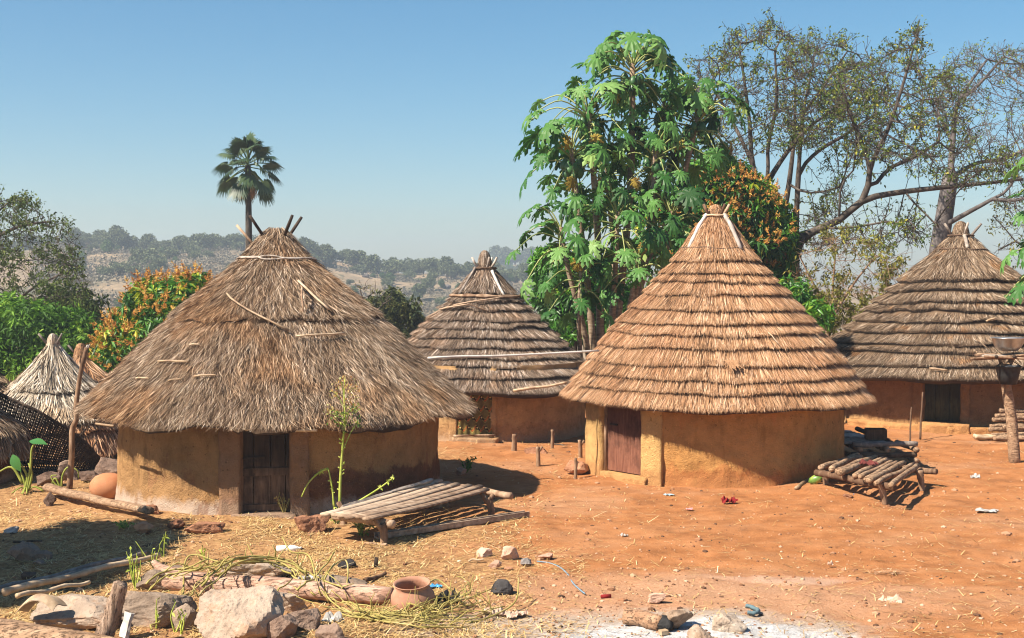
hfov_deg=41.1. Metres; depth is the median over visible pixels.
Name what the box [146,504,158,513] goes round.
stone
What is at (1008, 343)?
basin
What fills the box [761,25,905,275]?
bare tree
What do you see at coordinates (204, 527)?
stone
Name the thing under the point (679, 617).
hearth stone
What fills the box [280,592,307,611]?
boulder
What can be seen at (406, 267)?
hill tree
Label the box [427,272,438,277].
hill tree
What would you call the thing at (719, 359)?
round hut
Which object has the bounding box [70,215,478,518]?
round hut
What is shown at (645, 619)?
charred log
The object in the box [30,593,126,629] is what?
boulder
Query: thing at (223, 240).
hill tree
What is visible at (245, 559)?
stem heap
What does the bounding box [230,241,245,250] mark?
hill tree
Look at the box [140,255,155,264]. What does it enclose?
hill tree
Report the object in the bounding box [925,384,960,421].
plank door
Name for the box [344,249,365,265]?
hill tree
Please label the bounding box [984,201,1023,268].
bare tree
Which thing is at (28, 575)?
stone
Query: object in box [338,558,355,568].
stone
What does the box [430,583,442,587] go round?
plastic scrap
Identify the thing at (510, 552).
stone
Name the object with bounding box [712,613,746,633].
hearth stone
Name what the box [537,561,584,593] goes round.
cord
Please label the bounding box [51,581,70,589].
stone
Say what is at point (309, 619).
boulder
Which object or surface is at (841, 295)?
bare tree
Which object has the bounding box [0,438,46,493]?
young plant
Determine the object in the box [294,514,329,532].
stone
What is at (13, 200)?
acacia tree
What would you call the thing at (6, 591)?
bamboo pole
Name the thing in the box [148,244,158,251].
hill tree
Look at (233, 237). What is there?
hill tree
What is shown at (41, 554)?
stone
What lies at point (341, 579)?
rock
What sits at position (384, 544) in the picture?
stick
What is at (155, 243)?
hill tree
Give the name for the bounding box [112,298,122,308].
hill tree
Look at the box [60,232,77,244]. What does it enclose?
hill tree
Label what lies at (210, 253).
hill tree
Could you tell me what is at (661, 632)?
wood chip
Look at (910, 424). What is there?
leaning stick
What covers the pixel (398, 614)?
stem heap
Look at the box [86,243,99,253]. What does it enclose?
hill tree
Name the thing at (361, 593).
log
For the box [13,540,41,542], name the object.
stick
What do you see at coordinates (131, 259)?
hill tree
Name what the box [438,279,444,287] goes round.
hill tree
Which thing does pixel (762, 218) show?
mango tree
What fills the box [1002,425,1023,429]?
firewood
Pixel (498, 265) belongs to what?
hill tree
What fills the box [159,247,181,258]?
hill tree
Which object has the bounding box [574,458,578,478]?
stake
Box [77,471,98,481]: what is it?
stone
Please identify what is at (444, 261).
hill tree
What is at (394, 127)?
sky
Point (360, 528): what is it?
sprout
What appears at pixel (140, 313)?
mango tree
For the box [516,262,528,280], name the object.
hill tree
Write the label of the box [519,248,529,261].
hill tree
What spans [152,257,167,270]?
hill tree
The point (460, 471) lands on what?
stone
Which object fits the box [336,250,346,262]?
hill tree
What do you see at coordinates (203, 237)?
hill tree
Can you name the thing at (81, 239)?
hill tree
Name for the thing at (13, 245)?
hill tree
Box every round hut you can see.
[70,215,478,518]
[408,250,585,442]
[558,204,876,487]
[828,221,1023,434]
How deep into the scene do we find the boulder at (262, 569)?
16.57 m
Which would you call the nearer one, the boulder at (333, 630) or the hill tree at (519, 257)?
the boulder at (333, 630)
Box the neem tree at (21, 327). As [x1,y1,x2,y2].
[0,288,100,384]
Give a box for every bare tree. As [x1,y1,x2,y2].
[355,279,398,310]
[681,7,852,182]
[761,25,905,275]
[780,15,1023,277]
[782,221,912,336]
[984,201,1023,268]
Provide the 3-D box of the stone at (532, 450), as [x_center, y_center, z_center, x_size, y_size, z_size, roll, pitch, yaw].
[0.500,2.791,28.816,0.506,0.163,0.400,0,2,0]
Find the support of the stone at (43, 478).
on the ground
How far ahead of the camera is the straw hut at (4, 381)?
39.48 m
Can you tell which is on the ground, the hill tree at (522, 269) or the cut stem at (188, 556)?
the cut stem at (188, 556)
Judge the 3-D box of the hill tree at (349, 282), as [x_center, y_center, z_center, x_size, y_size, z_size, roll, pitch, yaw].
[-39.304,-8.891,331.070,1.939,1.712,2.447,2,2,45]
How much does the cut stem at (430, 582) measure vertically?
0.187 m
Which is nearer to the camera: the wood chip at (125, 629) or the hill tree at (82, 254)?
the wood chip at (125, 629)
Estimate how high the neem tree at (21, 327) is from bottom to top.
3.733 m
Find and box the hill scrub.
[26,241,536,327]
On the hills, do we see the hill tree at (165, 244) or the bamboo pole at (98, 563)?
the hill tree at (165, 244)
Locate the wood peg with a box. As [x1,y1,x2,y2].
[374,557,378,566]
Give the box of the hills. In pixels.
[0,245,886,359]
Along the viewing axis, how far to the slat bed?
20.29 m
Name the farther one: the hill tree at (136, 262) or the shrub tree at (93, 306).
the hill tree at (136, 262)
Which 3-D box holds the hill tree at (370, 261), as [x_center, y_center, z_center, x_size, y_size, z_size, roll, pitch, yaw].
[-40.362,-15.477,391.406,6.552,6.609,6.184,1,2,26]
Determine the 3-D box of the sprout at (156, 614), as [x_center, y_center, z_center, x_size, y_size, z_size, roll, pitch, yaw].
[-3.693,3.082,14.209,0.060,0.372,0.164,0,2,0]
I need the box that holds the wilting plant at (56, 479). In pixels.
[51,467,78,486]
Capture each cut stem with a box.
[182,554,241,594]
[281,536,316,580]
[324,559,348,582]
[402,579,451,610]
[466,577,518,622]
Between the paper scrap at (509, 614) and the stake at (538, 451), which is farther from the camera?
the stake at (538, 451)
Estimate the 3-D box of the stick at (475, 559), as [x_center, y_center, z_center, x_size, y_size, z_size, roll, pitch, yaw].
[-0.468,3.150,17.832,0.205,0.046,0.048,0,2,0]
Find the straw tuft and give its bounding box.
[845,566,909,575]
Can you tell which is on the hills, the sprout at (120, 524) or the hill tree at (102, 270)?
the hill tree at (102, 270)
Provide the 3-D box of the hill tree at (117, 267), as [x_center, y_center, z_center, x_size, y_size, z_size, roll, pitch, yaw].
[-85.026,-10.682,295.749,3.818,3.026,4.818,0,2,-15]
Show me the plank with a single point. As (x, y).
(425, 482)
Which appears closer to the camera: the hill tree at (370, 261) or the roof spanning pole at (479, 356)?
the roof spanning pole at (479, 356)
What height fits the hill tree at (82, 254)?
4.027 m
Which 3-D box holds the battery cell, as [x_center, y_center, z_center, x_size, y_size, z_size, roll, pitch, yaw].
[1.079,3.187,15.698,0.121,0.045,0.044,0,2,-6]
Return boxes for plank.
[340,478,432,507]
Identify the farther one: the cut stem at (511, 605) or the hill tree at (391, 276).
the hill tree at (391, 276)
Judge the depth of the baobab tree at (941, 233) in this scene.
54.57 m
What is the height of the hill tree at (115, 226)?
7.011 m
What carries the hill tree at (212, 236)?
on the hills
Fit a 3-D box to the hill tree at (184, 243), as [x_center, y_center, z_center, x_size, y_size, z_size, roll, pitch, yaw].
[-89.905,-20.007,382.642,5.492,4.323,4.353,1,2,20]
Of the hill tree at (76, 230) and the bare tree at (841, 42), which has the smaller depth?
the bare tree at (841, 42)
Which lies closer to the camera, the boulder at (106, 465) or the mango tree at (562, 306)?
the boulder at (106, 465)
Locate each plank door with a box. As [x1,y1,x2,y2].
[243,431,289,511]
[608,407,640,474]
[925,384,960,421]
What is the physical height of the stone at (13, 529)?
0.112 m
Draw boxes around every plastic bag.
[289,574,318,579]
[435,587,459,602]
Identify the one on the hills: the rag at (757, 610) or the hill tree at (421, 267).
the hill tree at (421, 267)
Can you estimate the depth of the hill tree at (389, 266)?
389.33 m
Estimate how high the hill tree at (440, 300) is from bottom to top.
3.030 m
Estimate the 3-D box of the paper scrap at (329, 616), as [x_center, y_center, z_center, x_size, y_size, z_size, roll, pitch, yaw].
[-1.874,3.102,14.264,0.219,0.107,0.156,0,2,13]
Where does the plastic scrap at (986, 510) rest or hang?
on the ground
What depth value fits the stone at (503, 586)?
15.94 m
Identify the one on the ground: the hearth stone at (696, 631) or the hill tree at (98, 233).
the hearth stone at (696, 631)
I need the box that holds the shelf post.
[970,353,1023,462]
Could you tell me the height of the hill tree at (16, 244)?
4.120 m
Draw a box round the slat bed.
[320,478,512,542]
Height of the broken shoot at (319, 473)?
0.650 m
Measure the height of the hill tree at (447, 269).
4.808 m
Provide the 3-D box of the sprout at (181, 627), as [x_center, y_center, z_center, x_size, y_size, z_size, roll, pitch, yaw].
[-3.401,3.129,14.063,0.104,0.296,0.043,0,2,0]
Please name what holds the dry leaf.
on the ground
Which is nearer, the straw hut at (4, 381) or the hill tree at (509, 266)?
the straw hut at (4, 381)
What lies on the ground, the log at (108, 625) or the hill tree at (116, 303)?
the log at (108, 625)
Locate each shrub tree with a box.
[16,279,111,327]
[363,285,425,338]
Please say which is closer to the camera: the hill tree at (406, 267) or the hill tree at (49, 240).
the hill tree at (49, 240)
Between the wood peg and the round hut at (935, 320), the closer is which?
the wood peg
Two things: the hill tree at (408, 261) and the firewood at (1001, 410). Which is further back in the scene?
the hill tree at (408, 261)
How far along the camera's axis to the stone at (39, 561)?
17.82 m
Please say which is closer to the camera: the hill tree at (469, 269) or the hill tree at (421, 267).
the hill tree at (469, 269)
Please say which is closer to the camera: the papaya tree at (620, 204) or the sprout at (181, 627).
the sprout at (181, 627)
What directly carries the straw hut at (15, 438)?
on the ground
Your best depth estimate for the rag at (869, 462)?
23.84 m
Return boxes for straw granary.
[0,333,118,462]
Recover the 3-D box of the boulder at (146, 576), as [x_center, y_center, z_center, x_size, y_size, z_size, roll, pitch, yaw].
[-4.059,3.104,16.256,0.772,0.307,0.470,0,2,0]
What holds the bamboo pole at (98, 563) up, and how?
on the ground
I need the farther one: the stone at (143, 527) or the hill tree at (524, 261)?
the hill tree at (524, 261)
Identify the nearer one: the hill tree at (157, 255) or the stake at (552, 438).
the stake at (552, 438)
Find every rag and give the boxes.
[721,496,737,503]
[745,604,760,615]
[859,459,877,465]
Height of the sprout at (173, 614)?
0.375 m
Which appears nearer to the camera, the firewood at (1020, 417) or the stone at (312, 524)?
the stone at (312, 524)
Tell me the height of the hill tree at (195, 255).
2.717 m
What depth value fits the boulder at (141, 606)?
14.29 m
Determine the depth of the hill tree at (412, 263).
397.37 m
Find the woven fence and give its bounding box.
[0,390,99,473]
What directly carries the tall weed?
on the ground
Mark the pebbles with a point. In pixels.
(1006, 533)
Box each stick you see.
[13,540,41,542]
[66,347,88,488]
[141,539,165,547]
[363,572,386,581]
[364,542,386,545]
[468,558,483,561]
[909,407,911,440]
[919,392,923,439]
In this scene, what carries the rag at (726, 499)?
on the ground
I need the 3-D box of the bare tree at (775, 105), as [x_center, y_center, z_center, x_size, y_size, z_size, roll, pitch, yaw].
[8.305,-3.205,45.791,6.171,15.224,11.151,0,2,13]
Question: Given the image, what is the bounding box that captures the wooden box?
[864,427,886,439]
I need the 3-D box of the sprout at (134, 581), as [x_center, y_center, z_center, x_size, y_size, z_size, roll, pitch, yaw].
[-4.474,2.950,16.144,0.185,0.517,0.133,0,2,-11]
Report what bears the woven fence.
on the ground
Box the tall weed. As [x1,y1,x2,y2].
[322,375,363,500]
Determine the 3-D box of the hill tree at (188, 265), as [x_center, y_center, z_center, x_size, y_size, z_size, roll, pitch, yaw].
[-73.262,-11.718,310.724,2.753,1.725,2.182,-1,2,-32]
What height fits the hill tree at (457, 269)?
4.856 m
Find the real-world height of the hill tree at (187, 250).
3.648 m
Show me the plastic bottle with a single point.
(283, 547)
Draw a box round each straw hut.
[0,368,11,392]
[0,404,37,482]
[67,343,109,382]
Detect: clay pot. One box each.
[89,473,116,498]
[391,576,434,611]
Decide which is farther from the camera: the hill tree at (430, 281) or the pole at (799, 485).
the hill tree at (430, 281)
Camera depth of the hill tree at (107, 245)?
352.50 m
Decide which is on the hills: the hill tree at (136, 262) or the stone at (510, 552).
the hill tree at (136, 262)
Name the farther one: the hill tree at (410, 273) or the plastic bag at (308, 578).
the hill tree at (410, 273)
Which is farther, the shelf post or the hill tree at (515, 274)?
the hill tree at (515, 274)
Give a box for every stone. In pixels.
[3,526,18,533]
[7,541,40,561]
[21,571,35,579]
[33,559,46,564]
[35,550,52,560]
[36,471,63,485]
[43,492,56,505]
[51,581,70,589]
[58,460,80,480]
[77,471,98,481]
[134,521,153,532]
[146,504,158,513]
[167,519,184,528]
[183,521,225,533]
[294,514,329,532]
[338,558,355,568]
[456,467,466,474]
[476,547,492,556]
[488,560,501,568]
[491,579,513,595]
[501,546,518,559]
[520,558,531,565]
[524,447,546,453]
[538,552,552,558]
[564,460,588,474]
[648,593,665,603]
[661,608,692,629]
[687,624,713,637]
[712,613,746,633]
[842,494,852,497]
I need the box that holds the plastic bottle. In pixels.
[276,545,301,551]
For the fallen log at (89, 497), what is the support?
on the ground
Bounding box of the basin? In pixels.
[990,337,1023,350]
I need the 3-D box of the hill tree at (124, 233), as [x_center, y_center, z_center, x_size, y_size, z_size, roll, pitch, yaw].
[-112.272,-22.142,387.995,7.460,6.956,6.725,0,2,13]
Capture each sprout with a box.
[113,518,133,529]
[126,546,140,589]
[135,541,159,567]
[155,597,159,628]
[159,533,169,556]
[170,599,180,631]
[177,608,186,633]
[199,545,209,558]
[274,492,289,512]
[352,522,374,536]
[458,456,476,472]
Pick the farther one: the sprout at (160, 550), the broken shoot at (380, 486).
the broken shoot at (380, 486)
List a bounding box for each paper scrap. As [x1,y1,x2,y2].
[321,611,343,622]
[483,606,502,615]
[501,610,527,618]
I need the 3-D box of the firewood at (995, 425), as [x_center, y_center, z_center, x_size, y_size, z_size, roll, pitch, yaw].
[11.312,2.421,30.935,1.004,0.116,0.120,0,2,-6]
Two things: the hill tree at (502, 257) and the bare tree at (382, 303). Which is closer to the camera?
the bare tree at (382, 303)
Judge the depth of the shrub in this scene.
33.32 m
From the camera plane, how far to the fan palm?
61.70 m
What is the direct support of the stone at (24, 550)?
on the ground
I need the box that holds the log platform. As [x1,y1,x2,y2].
[844,426,919,464]
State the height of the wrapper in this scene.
0.090 m
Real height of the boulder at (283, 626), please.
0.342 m
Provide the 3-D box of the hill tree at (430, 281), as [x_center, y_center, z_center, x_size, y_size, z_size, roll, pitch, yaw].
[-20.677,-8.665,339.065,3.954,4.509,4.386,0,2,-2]
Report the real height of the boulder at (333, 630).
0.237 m
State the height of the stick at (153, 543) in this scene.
0.063 m
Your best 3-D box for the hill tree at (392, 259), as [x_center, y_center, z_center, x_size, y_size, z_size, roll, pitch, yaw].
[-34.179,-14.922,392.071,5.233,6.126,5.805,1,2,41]
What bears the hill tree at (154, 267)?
on the hills
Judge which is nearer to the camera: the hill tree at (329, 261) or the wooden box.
the wooden box
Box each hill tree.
[9,241,20,249]
[15,240,33,249]
[43,235,56,243]
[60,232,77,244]
[69,226,84,236]
[70,261,87,274]
[71,250,86,260]
[72,237,85,248]
[80,233,94,243]
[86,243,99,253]
[91,229,106,243]
[95,265,114,275]
[100,239,113,252]
[101,228,124,250]
[108,225,129,235]
[108,260,128,267]
[111,263,125,274]
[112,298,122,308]
[116,229,130,246]
[124,235,137,248]
[124,265,142,279]
[128,257,140,264]
[129,246,158,260]
[130,260,145,265]
[137,233,156,249]
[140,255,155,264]
[142,252,167,262]
[144,262,160,273]
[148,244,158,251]
[149,240,159,247]
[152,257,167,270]
[159,240,173,249]
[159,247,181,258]
[168,236,186,253]
[180,240,198,248]
[183,245,201,253]
[185,264,194,269]
[187,252,201,258]
[189,232,210,249]
[201,239,215,249]
[202,250,214,257]
[209,233,222,251]
[213,236,230,249]
[225,233,244,249]
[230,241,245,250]
[298,236,318,254]
[313,243,335,265]
[323,257,336,266]
[331,248,340,259]
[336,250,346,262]
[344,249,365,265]
[345,279,354,284]
[349,285,360,294]
[355,264,366,274]
[358,254,379,272]
[378,259,401,273]
[381,280,394,288]
[384,257,402,273]
[384,272,395,280]
[400,263,417,272]
[403,257,422,265]
[403,269,416,280]
[408,261,422,273]
[411,283,427,299]
[417,263,425,273]
[421,257,438,272]
[422,275,436,288]
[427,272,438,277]
[434,296,446,303]
[437,256,453,277]
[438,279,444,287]
[443,265,454,279]
[450,263,464,278]
[458,263,473,275]
[466,266,474,272]
[489,245,502,258]
[492,253,507,264]
[492,260,504,270]
[498,270,512,278]
[500,246,511,264]
[505,262,513,270]
[507,274,514,282]
[510,250,523,264]
[512,269,523,282]
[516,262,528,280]
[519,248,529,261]
[521,257,530,263]
[527,246,535,255]
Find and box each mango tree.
[86,260,217,373]
[525,242,643,350]
[631,150,821,291]
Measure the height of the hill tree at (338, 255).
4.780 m
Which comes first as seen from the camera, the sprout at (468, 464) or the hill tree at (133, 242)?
the sprout at (468, 464)
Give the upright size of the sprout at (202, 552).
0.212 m
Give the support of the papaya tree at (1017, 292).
on the ground
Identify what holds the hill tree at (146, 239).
on the hills
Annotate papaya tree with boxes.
[505,29,757,406]
[1000,157,1023,306]
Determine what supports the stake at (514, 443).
on the ground
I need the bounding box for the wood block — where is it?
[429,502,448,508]
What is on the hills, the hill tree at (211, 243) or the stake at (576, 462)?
the hill tree at (211, 243)
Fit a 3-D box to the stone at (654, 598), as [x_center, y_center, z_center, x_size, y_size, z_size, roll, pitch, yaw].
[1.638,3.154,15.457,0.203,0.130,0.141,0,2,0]
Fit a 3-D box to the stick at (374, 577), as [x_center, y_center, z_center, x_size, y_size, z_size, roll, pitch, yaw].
[-1.684,3.171,16.769,0.068,0.074,0.444,1,2,29]
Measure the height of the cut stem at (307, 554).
0.427 m
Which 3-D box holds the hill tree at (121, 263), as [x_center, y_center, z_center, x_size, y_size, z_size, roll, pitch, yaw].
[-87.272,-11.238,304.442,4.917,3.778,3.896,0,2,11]
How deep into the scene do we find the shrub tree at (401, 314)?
57.44 m
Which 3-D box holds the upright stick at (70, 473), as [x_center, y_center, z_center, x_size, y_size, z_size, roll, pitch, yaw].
[-7.910,1.817,24.854,0.427,2.608,0.109,0,2,0]
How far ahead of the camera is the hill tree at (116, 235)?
382.94 m
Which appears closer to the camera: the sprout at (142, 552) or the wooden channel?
the sprout at (142, 552)
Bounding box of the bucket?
[994,359,1021,384]
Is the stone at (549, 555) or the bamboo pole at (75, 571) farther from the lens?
the stone at (549, 555)
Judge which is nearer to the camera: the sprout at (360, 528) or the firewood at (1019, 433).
the sprout at (360, 528)
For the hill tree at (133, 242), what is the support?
on the hills
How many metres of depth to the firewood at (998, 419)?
30.96 m
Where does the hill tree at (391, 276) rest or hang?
on the hills
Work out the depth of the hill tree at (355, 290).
299.59 m
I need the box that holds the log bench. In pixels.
[814,452,937,504]
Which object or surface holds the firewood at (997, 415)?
on the firewood at (998, 419)
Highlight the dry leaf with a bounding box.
[878,593,901,602]
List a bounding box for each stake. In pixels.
[511,434,516,450]
[536,446,542,466]
[551,429,554,448]
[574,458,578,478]
[578,440,584,457]
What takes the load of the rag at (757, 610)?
on the ground
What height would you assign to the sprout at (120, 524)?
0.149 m
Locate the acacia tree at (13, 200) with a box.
[0,184,99,311]
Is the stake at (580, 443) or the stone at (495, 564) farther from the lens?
the stake at (580, 443)
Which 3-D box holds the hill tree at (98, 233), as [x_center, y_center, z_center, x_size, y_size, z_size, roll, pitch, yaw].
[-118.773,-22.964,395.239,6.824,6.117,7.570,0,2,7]
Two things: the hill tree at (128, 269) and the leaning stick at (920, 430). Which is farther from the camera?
the hill tree at (128, 269)
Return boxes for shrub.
[778,272,835,332]
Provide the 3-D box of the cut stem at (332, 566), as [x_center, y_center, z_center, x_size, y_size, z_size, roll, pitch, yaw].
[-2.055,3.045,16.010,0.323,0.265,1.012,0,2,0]
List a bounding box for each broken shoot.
[301,467,335,508]
[360,475,393,499]
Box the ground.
[0,413,1023,637]
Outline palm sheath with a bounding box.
[15,594,67,614]
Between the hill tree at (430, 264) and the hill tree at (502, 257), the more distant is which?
the hill tree at (502, 257)
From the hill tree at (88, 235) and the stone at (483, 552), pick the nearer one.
the stone at (483, 552)
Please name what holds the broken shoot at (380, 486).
on the ground
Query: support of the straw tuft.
on the ground
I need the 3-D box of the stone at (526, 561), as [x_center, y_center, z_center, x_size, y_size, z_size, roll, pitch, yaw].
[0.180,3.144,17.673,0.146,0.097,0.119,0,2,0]
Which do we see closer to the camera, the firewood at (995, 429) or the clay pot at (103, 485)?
the clay pot at (103, 485)
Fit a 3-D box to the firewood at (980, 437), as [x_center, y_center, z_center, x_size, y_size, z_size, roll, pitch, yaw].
[10.634,2.642,30.538,0.603,0.128,0.109,0,2,-9]
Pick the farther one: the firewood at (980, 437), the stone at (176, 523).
the firewood at (980, 437)
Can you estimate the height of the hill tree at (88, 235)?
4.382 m
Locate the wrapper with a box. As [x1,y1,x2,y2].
[970,473,979,477]
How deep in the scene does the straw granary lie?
29.25 m
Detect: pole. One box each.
[0,551,146,588]
[0,559,127,593]
[1,552,160,595]
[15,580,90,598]
[428,350,598,358]
[794,478,808,489]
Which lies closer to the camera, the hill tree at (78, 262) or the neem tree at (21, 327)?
the neem tree at (21, 327)
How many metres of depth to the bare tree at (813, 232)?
43.15 m
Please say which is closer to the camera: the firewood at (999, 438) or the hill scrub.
the firewood at (999, 438)
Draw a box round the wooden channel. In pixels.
[374,510,529,539]
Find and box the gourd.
[808,475,821,483]
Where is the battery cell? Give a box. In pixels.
[600,594,610,597]
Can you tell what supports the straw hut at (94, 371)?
on the ground
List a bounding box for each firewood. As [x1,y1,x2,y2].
[974,435,994,439]
[988,427,1023,431]
[989,423,1023,426]
[991,417,1023,421]
[991,432,1023,434]
[993,436,1023,440]
[994,413,1023,417]
[999,408,1023,412]
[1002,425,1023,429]
[1005,416,1023,420]
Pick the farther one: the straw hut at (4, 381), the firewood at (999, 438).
the straw hut at (4, 381)
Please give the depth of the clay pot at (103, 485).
23.53 m
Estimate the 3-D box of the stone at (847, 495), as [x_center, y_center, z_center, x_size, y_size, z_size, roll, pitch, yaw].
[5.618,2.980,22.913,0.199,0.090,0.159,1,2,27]
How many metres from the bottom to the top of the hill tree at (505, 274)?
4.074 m
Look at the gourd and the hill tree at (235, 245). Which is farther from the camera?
the hill tree at (235, 245)
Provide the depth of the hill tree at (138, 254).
328.85 m
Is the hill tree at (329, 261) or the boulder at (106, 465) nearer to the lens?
the boulder at (106, 465)
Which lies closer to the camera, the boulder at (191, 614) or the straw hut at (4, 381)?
the boulder at (191, 614)
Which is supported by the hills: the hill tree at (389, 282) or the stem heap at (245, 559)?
the hill tree at (389, 282)
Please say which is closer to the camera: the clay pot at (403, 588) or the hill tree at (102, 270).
the clay pot at (403, 588)
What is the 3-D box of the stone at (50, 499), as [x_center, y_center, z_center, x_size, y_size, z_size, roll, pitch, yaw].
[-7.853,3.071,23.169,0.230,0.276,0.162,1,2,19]
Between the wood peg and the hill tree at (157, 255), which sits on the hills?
the hill tree at (157, 255)
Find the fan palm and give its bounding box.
[211,132,285,248]
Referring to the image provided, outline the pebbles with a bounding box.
[0,438,1023,637]
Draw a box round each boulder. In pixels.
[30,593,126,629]
[94,457,116,474]
[106,591,197,627]
[136,565,182,589]
[172,603,197,630]
[194,585,284,637]
[219,562,296,576]
[266,614,298,637]
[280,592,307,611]
[287,608,320,630]
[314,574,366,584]
[315,622,344,637]
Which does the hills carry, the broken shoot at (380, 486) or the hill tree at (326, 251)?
the hill tree at (326, 251)
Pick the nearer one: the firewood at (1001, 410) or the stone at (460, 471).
the stone at (460, 471)
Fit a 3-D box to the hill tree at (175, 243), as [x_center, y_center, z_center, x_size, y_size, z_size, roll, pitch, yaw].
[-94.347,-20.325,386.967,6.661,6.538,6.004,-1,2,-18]
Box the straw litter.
[0,432,1023,637]
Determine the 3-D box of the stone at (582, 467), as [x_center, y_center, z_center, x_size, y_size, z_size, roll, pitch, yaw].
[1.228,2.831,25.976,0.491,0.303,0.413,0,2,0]
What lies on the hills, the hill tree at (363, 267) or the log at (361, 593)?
the hill tree at (363, 267)
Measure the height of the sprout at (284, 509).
0.349 m
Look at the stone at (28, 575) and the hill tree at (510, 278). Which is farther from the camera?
the hill tree at (510, 278)
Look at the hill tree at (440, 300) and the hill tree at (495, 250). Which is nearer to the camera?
the hill tree at (440, 300)
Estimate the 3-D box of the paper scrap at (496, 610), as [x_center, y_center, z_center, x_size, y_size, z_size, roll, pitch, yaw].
[-0.202,3.202,14.995,0.225,0.083,0.152,0,2,4]
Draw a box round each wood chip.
[119,611,134,637]
[658,629,668,635]
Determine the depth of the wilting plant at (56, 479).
25.02 m
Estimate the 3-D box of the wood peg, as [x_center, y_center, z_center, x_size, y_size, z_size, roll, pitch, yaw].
[-1.735,3.113,17.417,0.064,0.145,0.050,0,2,0]
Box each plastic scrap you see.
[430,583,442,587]
[975,508,998,511]
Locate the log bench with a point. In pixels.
(876, 476)
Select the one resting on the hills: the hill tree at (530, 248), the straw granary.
the hill tree at (530, 248)
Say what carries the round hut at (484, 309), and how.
on the ground
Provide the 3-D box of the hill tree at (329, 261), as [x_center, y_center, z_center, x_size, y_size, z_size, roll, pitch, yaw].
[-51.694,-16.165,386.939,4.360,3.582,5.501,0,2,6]
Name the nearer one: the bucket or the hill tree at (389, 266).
the bucket
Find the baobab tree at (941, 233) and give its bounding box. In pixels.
[924,37,1023,254]
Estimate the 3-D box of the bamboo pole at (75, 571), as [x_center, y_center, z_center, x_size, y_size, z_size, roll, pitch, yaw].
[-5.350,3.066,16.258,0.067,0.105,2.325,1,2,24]
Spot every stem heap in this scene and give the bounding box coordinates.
[145,544,353,629]
[288,572,504,628]
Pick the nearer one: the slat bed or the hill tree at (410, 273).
the slat bed
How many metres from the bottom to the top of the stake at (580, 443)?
0.502 m
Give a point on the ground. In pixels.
(929, 502)
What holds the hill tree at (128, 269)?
on the hills
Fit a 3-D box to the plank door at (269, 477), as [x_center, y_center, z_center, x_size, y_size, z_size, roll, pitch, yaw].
[-3.863,2.182,21.456,0.935,1.690,0.077,0,2,-5]
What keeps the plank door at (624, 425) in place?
in the round hut at (719, 359)
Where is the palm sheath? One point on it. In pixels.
(51, 602)
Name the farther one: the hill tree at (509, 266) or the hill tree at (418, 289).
the hill tree at (509, 266)
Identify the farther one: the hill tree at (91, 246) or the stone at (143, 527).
the hill tree at (91, 246)
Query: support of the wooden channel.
on the ground
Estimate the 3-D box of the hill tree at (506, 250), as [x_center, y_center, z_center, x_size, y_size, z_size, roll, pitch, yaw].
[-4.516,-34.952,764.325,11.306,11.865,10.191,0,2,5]
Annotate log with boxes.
[0,580,127,637]
[42,483,154,514]
[151,560,393,604]
[622,608,673,630]
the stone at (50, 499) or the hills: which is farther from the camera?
the hills
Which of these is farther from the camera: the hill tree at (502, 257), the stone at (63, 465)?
the hill tree at (502, 257)
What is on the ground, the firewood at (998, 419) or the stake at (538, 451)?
the stake at (538, 451)
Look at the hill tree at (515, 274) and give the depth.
387.54 m
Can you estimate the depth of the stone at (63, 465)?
26.05 m
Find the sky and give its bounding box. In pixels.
[0,0,1023,285]
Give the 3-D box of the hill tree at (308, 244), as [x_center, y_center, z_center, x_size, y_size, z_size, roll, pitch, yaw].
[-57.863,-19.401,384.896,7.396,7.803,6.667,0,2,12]
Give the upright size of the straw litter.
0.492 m

